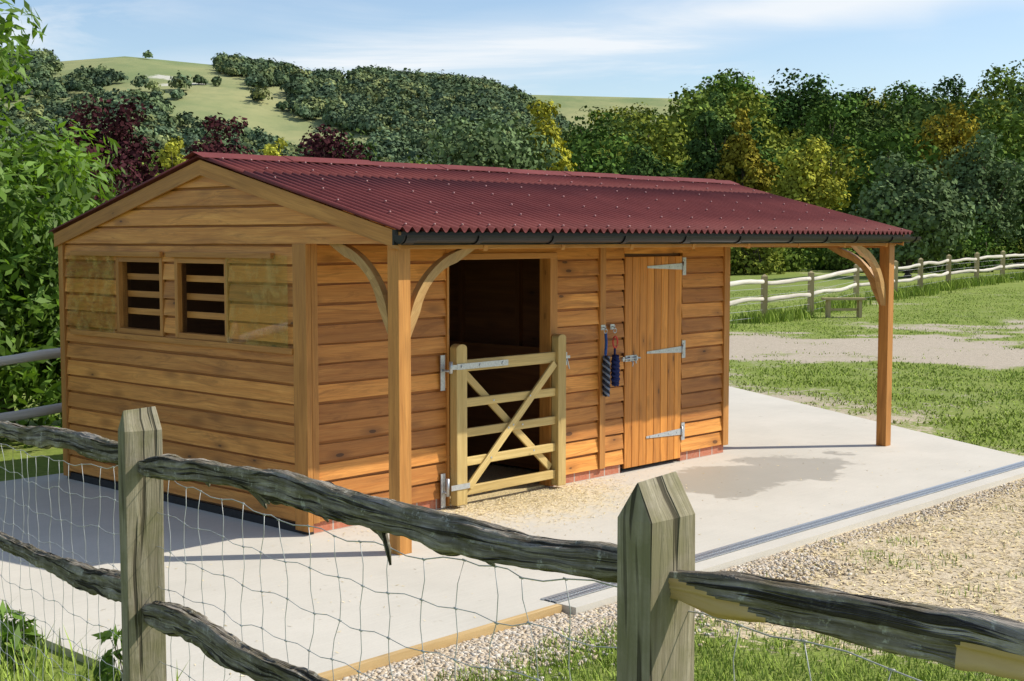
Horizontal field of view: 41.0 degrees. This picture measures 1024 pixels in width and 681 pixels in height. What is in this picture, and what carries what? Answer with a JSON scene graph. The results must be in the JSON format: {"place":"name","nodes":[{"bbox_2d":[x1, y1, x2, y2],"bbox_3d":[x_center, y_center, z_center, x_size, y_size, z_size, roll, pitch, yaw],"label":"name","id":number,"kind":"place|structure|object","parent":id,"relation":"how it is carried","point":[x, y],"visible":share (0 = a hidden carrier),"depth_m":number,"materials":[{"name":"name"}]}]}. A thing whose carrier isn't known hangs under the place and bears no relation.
{"place":"outdoors","nodes":[
{"label":"outdoors","id":0,"kind":"place"},
{"bbox_2d":[0,613,189,680],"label":"verge grass","id":1,"kind":"structure","parent":0,"point":[26,674],"depth_m":7.01,"materials":[{"name":"green plant"}]},
{"bbox_2d":[0,56,490,144],"bbox_3d":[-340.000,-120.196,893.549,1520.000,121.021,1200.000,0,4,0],"label":"hill","id":2,"kind":"structure","parent":0,"point":[229,97],"depth_m":670.23,"materials":[{"name":"green plant"}]},
{"bbox_2d":[0,48,585,183],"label":"hill woods","id":3,"kind":"object","parent":2,"relation":"on","point":[397,116],"visible":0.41,"depth_m":650.64,"materials":[{"name":"green plant"}]},
{"bbox_2d":[0,268,1023,680],"bbox_3d":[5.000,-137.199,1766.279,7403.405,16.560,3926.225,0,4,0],"label":"ground","id":4,"kind":"structure","parent":0,"point":[972,346],"depth_m":18.93,"materials":[{"name":"green plant"}]},
{"bbox_2d":[0,599,44,674],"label":"nettle plant","id":5,"kind":"object","parent":4,"relation":"on","point":[30,631],"visible":0.7,"depth_m":7.32,"materials":[{"name":"green plant"}]},
{"bbox_2d":[0,0,47,142],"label":"elder tree","id":6,"kind":"object","parent":4,"relation":"on","point":[6,27],"visible":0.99,"depth_m":17.02,"materials":[{"name":"green plant"}]},
{"bbox_2d":[0,348,61,421],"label":"boundary fence","id":7,"kind":"object","parent":4,"relation":"on","point":[34,412],"visible":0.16,"depth_m":13.64,"materials":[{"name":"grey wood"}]},
{"bbox_2d":[1,202,94,419],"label":"elder shrub","id":8,"kind":"object","parent":4,"relation":"on","point":[40,337],"visible":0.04,"depth_m":15.56,"materials":[{"name":"green plant"}]},
{"bbox_2d":[0,113,125,447],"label":"elder shrub","id":9,"kind":"object","parent":4,"relation":"on","point":[38,189],"visible":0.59,"depth_m":15.23,"materials":[{"name":"green plant"}]},
{"bbox_2d":[35,93,165,205],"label":"copper beech tree","id":10,"kind":"object","parent":4,"relation":"on","point":[141,174],"visible":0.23,"depth_m":61.28,"materials":[{"name":"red plant"}]},
{"bbox_2d":[90,624,122,680],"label":"nettle plant","id":11,"kind":"object","parent":4,"relation":"on","point":[107,657],"visible":0.48,"depth_m":6.85,"materials":[{"name":"green plant"}]},
{"bbox_2d":[154,136,185,176],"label":"yellow green tree","id":12,"kind":"object","parent":4,"relation":"on","point":[169,157],"visible":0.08,"depth_m":57.40,"materials":[{"name":"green plant"}]},
{"bbox_2d":[185,112,254,153],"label":"copper beech tree","id":13,"kind":"object","parent":4,"relation":"on","point":[217,145],"visible":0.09,"depth_m":70.81,"materials":[{"name":"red plant"}]},
{"bbox_2d":[258,137,287,155],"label":"yellow green tree","id":14,"kind":"object","parent":4,"relation":"on","point":[270,149],"visible":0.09,"depth_m":61.33,"materials":[{"name":"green plant"}]},
{"bbox_2d":[295,124,372,160],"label":"copper beech tree","id":15,"kind":"object","parent":4,"relation":"on","point":[321,148],"visible":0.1,"depth_m":72.84,"materials":[{"name":"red plant"}]},
{"bbox_2d":[318,604,561,680],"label":"timber edging","id":16,"kind":"object","parent":4,"relation":"on","point":[366,665],"visible":0.33,"depth_m":7.82,"materials":[{"name":"brown wood"}]},
{"bbox_2d":[424,111,573,171],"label":"willow tree","id":17,"kind":"object","parent":4,"relation":"on","point":[519,154],"visible":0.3,"depth_m":64.23,"materials":[{"name":"green plant"}]},
{"bbox_2d":[0,386,1023,680],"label":"concrete slab","id":18,"kind":"structure","parent":4,"relation":"on","point":[796,450],"depth_m":10.49,"materials":[{"name":"grey concrete"}]},
{"bbox_2d":[67,472,313,534],"bbox_3d":[-2.913,1.387,11.924,3.702,0.066,0.052,4,6,43],"label":"damp proof course","id":19,"kind":"object","parent":18,"relation":"on","point":[230,512],"visible":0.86,"depth_m":11.54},
{"bbox_2d":[58,176,895,554],"bbox_3d":[0.007,-0.195,14.174,4.781,2.888,7.552,4,6,43],"label":"timber frame","id":20,"kind":"object","parent":18,"relation":"on","point":[306,390],"visible":0.29,"depth_m":10.64,"materials":[{"name":"brown wood"}]},
{"bbox_2d":[70,251,292,354],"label":"window frames","id":21,"kind":"structure","parent":20,"relation":"attached to","point":[122,329],"depth_m":11.71,"materials":[{"name":"brown wood"}]},
{"bbox_2d":[48,155,332,233],"bbox_3d":[-0.885,-1.479,14.928,2.501,0.660,7.660,4,6,43],"label":"roof sheet rear","id":22,"kind":"object","parent":20,"relation":"on","point":[129,192],"visible":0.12,"depth_m":12.06,"materials":[{"name":"red metal"}]},
{"bbox_2d":[72,207,679,522],"bbox_3d":[-0.999,-0.053,13.867,3.684,2.550,5.604,4,6,43],"label":"interior lining","id":23,"kind":"object","parent":20,"relation":"attached to","point":[494,307],"visible":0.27,"depth_m":13.71,"materials":[{"name":"brown wood"}]},
{"bbox_2d":[64,176,723,521],"bbox_3d":[-0.041,-0.245,14.133,4.776,2.822,7.424,4,6,43],"label":"weatherboarding","id":24,"kind":"object","parent":20,"relation":"attached to","point":[234,407],"visible":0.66,"depth_m":11.52,"materials":[{"name":"brown wood"}]},
{"bbox_2d":[610,324,619,385],"bbox_3d":[0.994,0.144,13.174,0.091,0.600,0.113,4,6,43],"label":"lead rope","id":25,"kind":"object","parent":24,"relation":"hanging from","point":[615,369],"visible":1,"depth_m":13.15,"materials":[{"name":"fabric"}]},
{"bbox_2d":[54,160,903,249],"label":"barge boards","id":26,"kind":"object","parent":20,"relation":"on","point":[374,231],"visible":0.57,"depth_m":10.99,"materials":[{"name":"brown wood"}]},
{"bbox_2d":[392,230,920,244],"bbox_3d":[1.847,-0.932,12.411,0.146,0.110,7.727,4,6,43],"label":"rain gutter","id":27,"kind":"object","parent":26,"relation":"attached to","point":[440,237],"visible":1,"depth_m":11.39,"materials":[{"name":"black plastic"}]},
{"bbox_2d":[440,334,569,507],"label":"field gate","id":28,"kind":"structure","parent":20,"relation":"attached to","point":[461,365],"depth_m":12.03,"materials":[{"name":"brown wood"}]},
{"bbox_2d":[234,170,912,234],"bbox_3d":[1.114,-1.280,13.058,1.971,0.530,7.660,4,6,43],"label":"roof sheet","id":29,"kind":"object","parent":20,"relation":"on","point":[415,210],"visible":0.97,"depth_m":12.06,"materials":[{"name":"red metal"}]},
{"bbox_2d":[196,155,768,193],"bbox_3d":[0.254,-1.634,13.842,0.631,0.198,7.660,4,6,43],"label":"roof sheet","id":30,"kind":"object","parent":29,"relation":"on","point":[280,167],"visible":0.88,"depth_m":12.91,"materials":[{"name":"red metal"}]},
{"bbox_2d":[182,152,739,184],"bbox_3d":[0.032,-1.740,14.058,0.300,0.062,7.760,4,6,43],"label":"ridge capping","id":31,"kind":"object","parent":30,"relation":"on","point":[342,161],"visible":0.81,"depth_m":13.12,"materials":[{"name":"red metal"}]},
{"bbox_2d":[222,157,902,229],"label":"roof fixings","id":32,"kind":"object","parent":29,"relation":"on","point":[549,205],"visible":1,"depth_m":12.41,"materials":[{"name":"red metal"}]},
{"bbox_2d":[601,325,610,396],"bbox_3d":[0.898,0.196,13.075,0.091,0.689,0.096,4,6,43],"label":"lead rope","id":33,"kind":"object","parent":20,"relation":"hanging from","point":[606,370],"visible":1,"depth_m":13.06,"materials":[{"name":"fabric"}]},
{"bbox_2d":[329,244,885,334],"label":"curved braces","id":34,"kind":"object","parent":20,"relation":"attached to","point":[436,268],"visible":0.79,"depth_m":10.14,"materials":[{"name":"brown wood"}]},
{"bbox_2d":[450,464,544,504],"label":"bedding floor","id":35,"kind":"structure","parent":18,"relation":"on","point":[491,472],"depth_m":13.11,"materials":[{"name":"brown wood"}]},
{"bbox_2d":[313,433,722,533],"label":"brick plinth","id":36,"kind":"structure","parent":18,"relation":"on","point":[331,525],"depth_m":13.09,"materials":[{"name":"red brick"}]},
{"bbox_2d":[90,444,979,675],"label":"wood shavings","id":37,"kind":"object","parent":18,"relation":"on","point":[516,502],"visible":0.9,"depth_m":11.93,"materials":[{"name":"wood"}]},
{"bbox_2d":[540,461,1023,614],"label":"edging","id":38,"kind":"object","parent":18,"relation":"on","point":[592,601],"visible":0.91,"depth_m":10.80,"materials":[{"name":"concrete"}]},
{"bbox_2d":[0,406,1023,680],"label":"cleft rail fence","id":39,"kind":"object","parent":4,"relation":"on","point":[646,564],"visible":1,"depth_m":2.81,"materials":[{"name":"brown wood"}]},
{"bbox_2d":[524,99,576,171],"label":"yellow ash tree","id":40,"kind":"object","parent":4,"relation":"on","point":[548,129],"visible":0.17,"depth_m":84.70,"materials":[{"name":"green plant"}]},
{"bbox_2d":[612,143,680,176],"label":"dark oak tree","id":41,"kind":"object","parent":4,"relation":"on","point":[639,166],"visible":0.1,"depth_m":82.90,"materials":[{"name":"green plant"}]},
{"bbox_2d":[335,478,1023,680],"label":"gravel","id":42,"kind":"structure","parent":4,"relation":"on","point":[505,642],"depth_m":8.11,"materials":[{"name":"beige gravel"}]},
{"bbox_2d":[682,89,744,182],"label":"dark oak tree","id":43,"kind":"object","parent":4,"relation":"on","point":[718,130],"visible":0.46,"depth_m":92.42,"materials":[{"name":"green plant"}]},
{"bbox_2d":[705,108,779,193],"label":"autumn tree","id":44,"kind":"object","parent":4,"relation":"on","point":[743,154],"visible":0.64,"depth_m":90.61,"materials":[{"name":"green plant"}]},
{"bbox_2d":[556,479,1023,660],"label":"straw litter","id":45,"kind":"object","parent":4,"relation":"on","point":[926,571],"visible":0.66,"depth_m":9.95,"materials":[{"name":"beige gravel"}]},
{"bbox_2d":[770,136,850,210],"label":"yellow ash tree","id":46,"kind":"object","parent":4,"relation":"on","point":[806,171],"visible":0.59,"depth_m":84.56,"materials":[{"name":"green plant"}]},
{"bbox_2d":[821,298,866,317],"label":"wooden bench","id":47,"kind":"object","parent":4,"relation":"on","point":[829,309],"visible":0.82,"depth_m":40.11,"materials":[{"name":"brown wood"}]},
{"bbox_2d":[730,250,1023,320],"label":"paddock fence","id":48,"kind":"object","parent":4,"relation":"on","point":[764,298],"visible":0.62,"depth_m":46.15,"materials":[{"name":"brown wood"}]},
{"bbox_2d":[849,149,980,276],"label":"silver leaved tree","id":49,"kind":"object","parent":4,"relation":"on","point":[905,196],"visible":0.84,"depth_m":62.32,"materials":[{"name":"green plant"}]},
{"bbox_2d":[912,102,979,184],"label":"autumn tree","id":50,"kind":"object","parent":4,"relation":"on","point":[947,138],"visible":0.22,"depth_m":94.08,"materials":[{"name":"yellow plant"}]},
{"bbox_2d":[936,127,1023,255],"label":"dark oak tree","id":51,"kind":"object","parent":4,"relation":"on","point":[974,180],"visible":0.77,"depth_m":76.70,"materials":[{"name":"green plant"}]},
{"bbox_2d":[0,0,1023,107],"label":"sky","id":52,"kind":"structure","parent":0,"point":[601,48],"materials":[{"name":"blue"}]},
{"bbox_2d":[532,95,682,129],"bbox_3d":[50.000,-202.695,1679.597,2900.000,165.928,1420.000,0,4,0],"label":"distant ridge hill","id":53,"kind":"structure","parent":0,"point":[570,106],"depth_m":1433.05,"materials":[{"name":"green plant"}]},
{"bbox_2d":[621,258,624,467],"bbox_3d":[1.404,0.198,13.730,0.020,2.070,0.930,4,6,43],"label":"door backing","id":54,"kind":"object","parent":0,"point":[623,369],"depth_m":13.39,"materials":[{"name":"brown wood"}]},
{"bbox_2d":[623,256,681,468],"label":"door boards","id":55,"kind":"object","parent":54,"relation":"attached to","point":[652,322],"depth_m":13.69,"materials":[{"name":"brown wood"}]},
{"bbox_2d":[621,355,640,365],"bbox_3d":[1.171,0.200,13.410,0.048,0.107,0.290,4,6,43],"label":"door bolt","id":56,"kind":"object","parent":55,"relation":"attached to","point":[631,358],"depth_m":13.40,"materials":[{"name":"silver metal"}]},
{"bbox_2d":[646,257,685,439],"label":"door hinges","id":57,"kind":"object","parent":55,"relation":"attached to","point":[681,349],"depth_m":13.95,"materials":[{"name":"silver metal"}]},
{"bbox_2d":[421,495,1023,680],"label":"grass","id":58,"kind":"structure","parent":0,"point":[843,675],"depth_m":7.52,"materials":[{"name":"green plant"}]},
{"bbox_2d":[729,287,1023,455],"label":"paddock grass","id":59,"kind":"structure","parent":0,"point":[987,435],"depth_m":22.91,"materials":[{"name":"green plant"}]},
{"bbox_2d":[730,270,1023,328],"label":"fence line grass","id":60,"kind":"structure","parent":0,"point":[792,313],"depth_m":47.73,"materials":[{"name":"green plant"}]}
]}

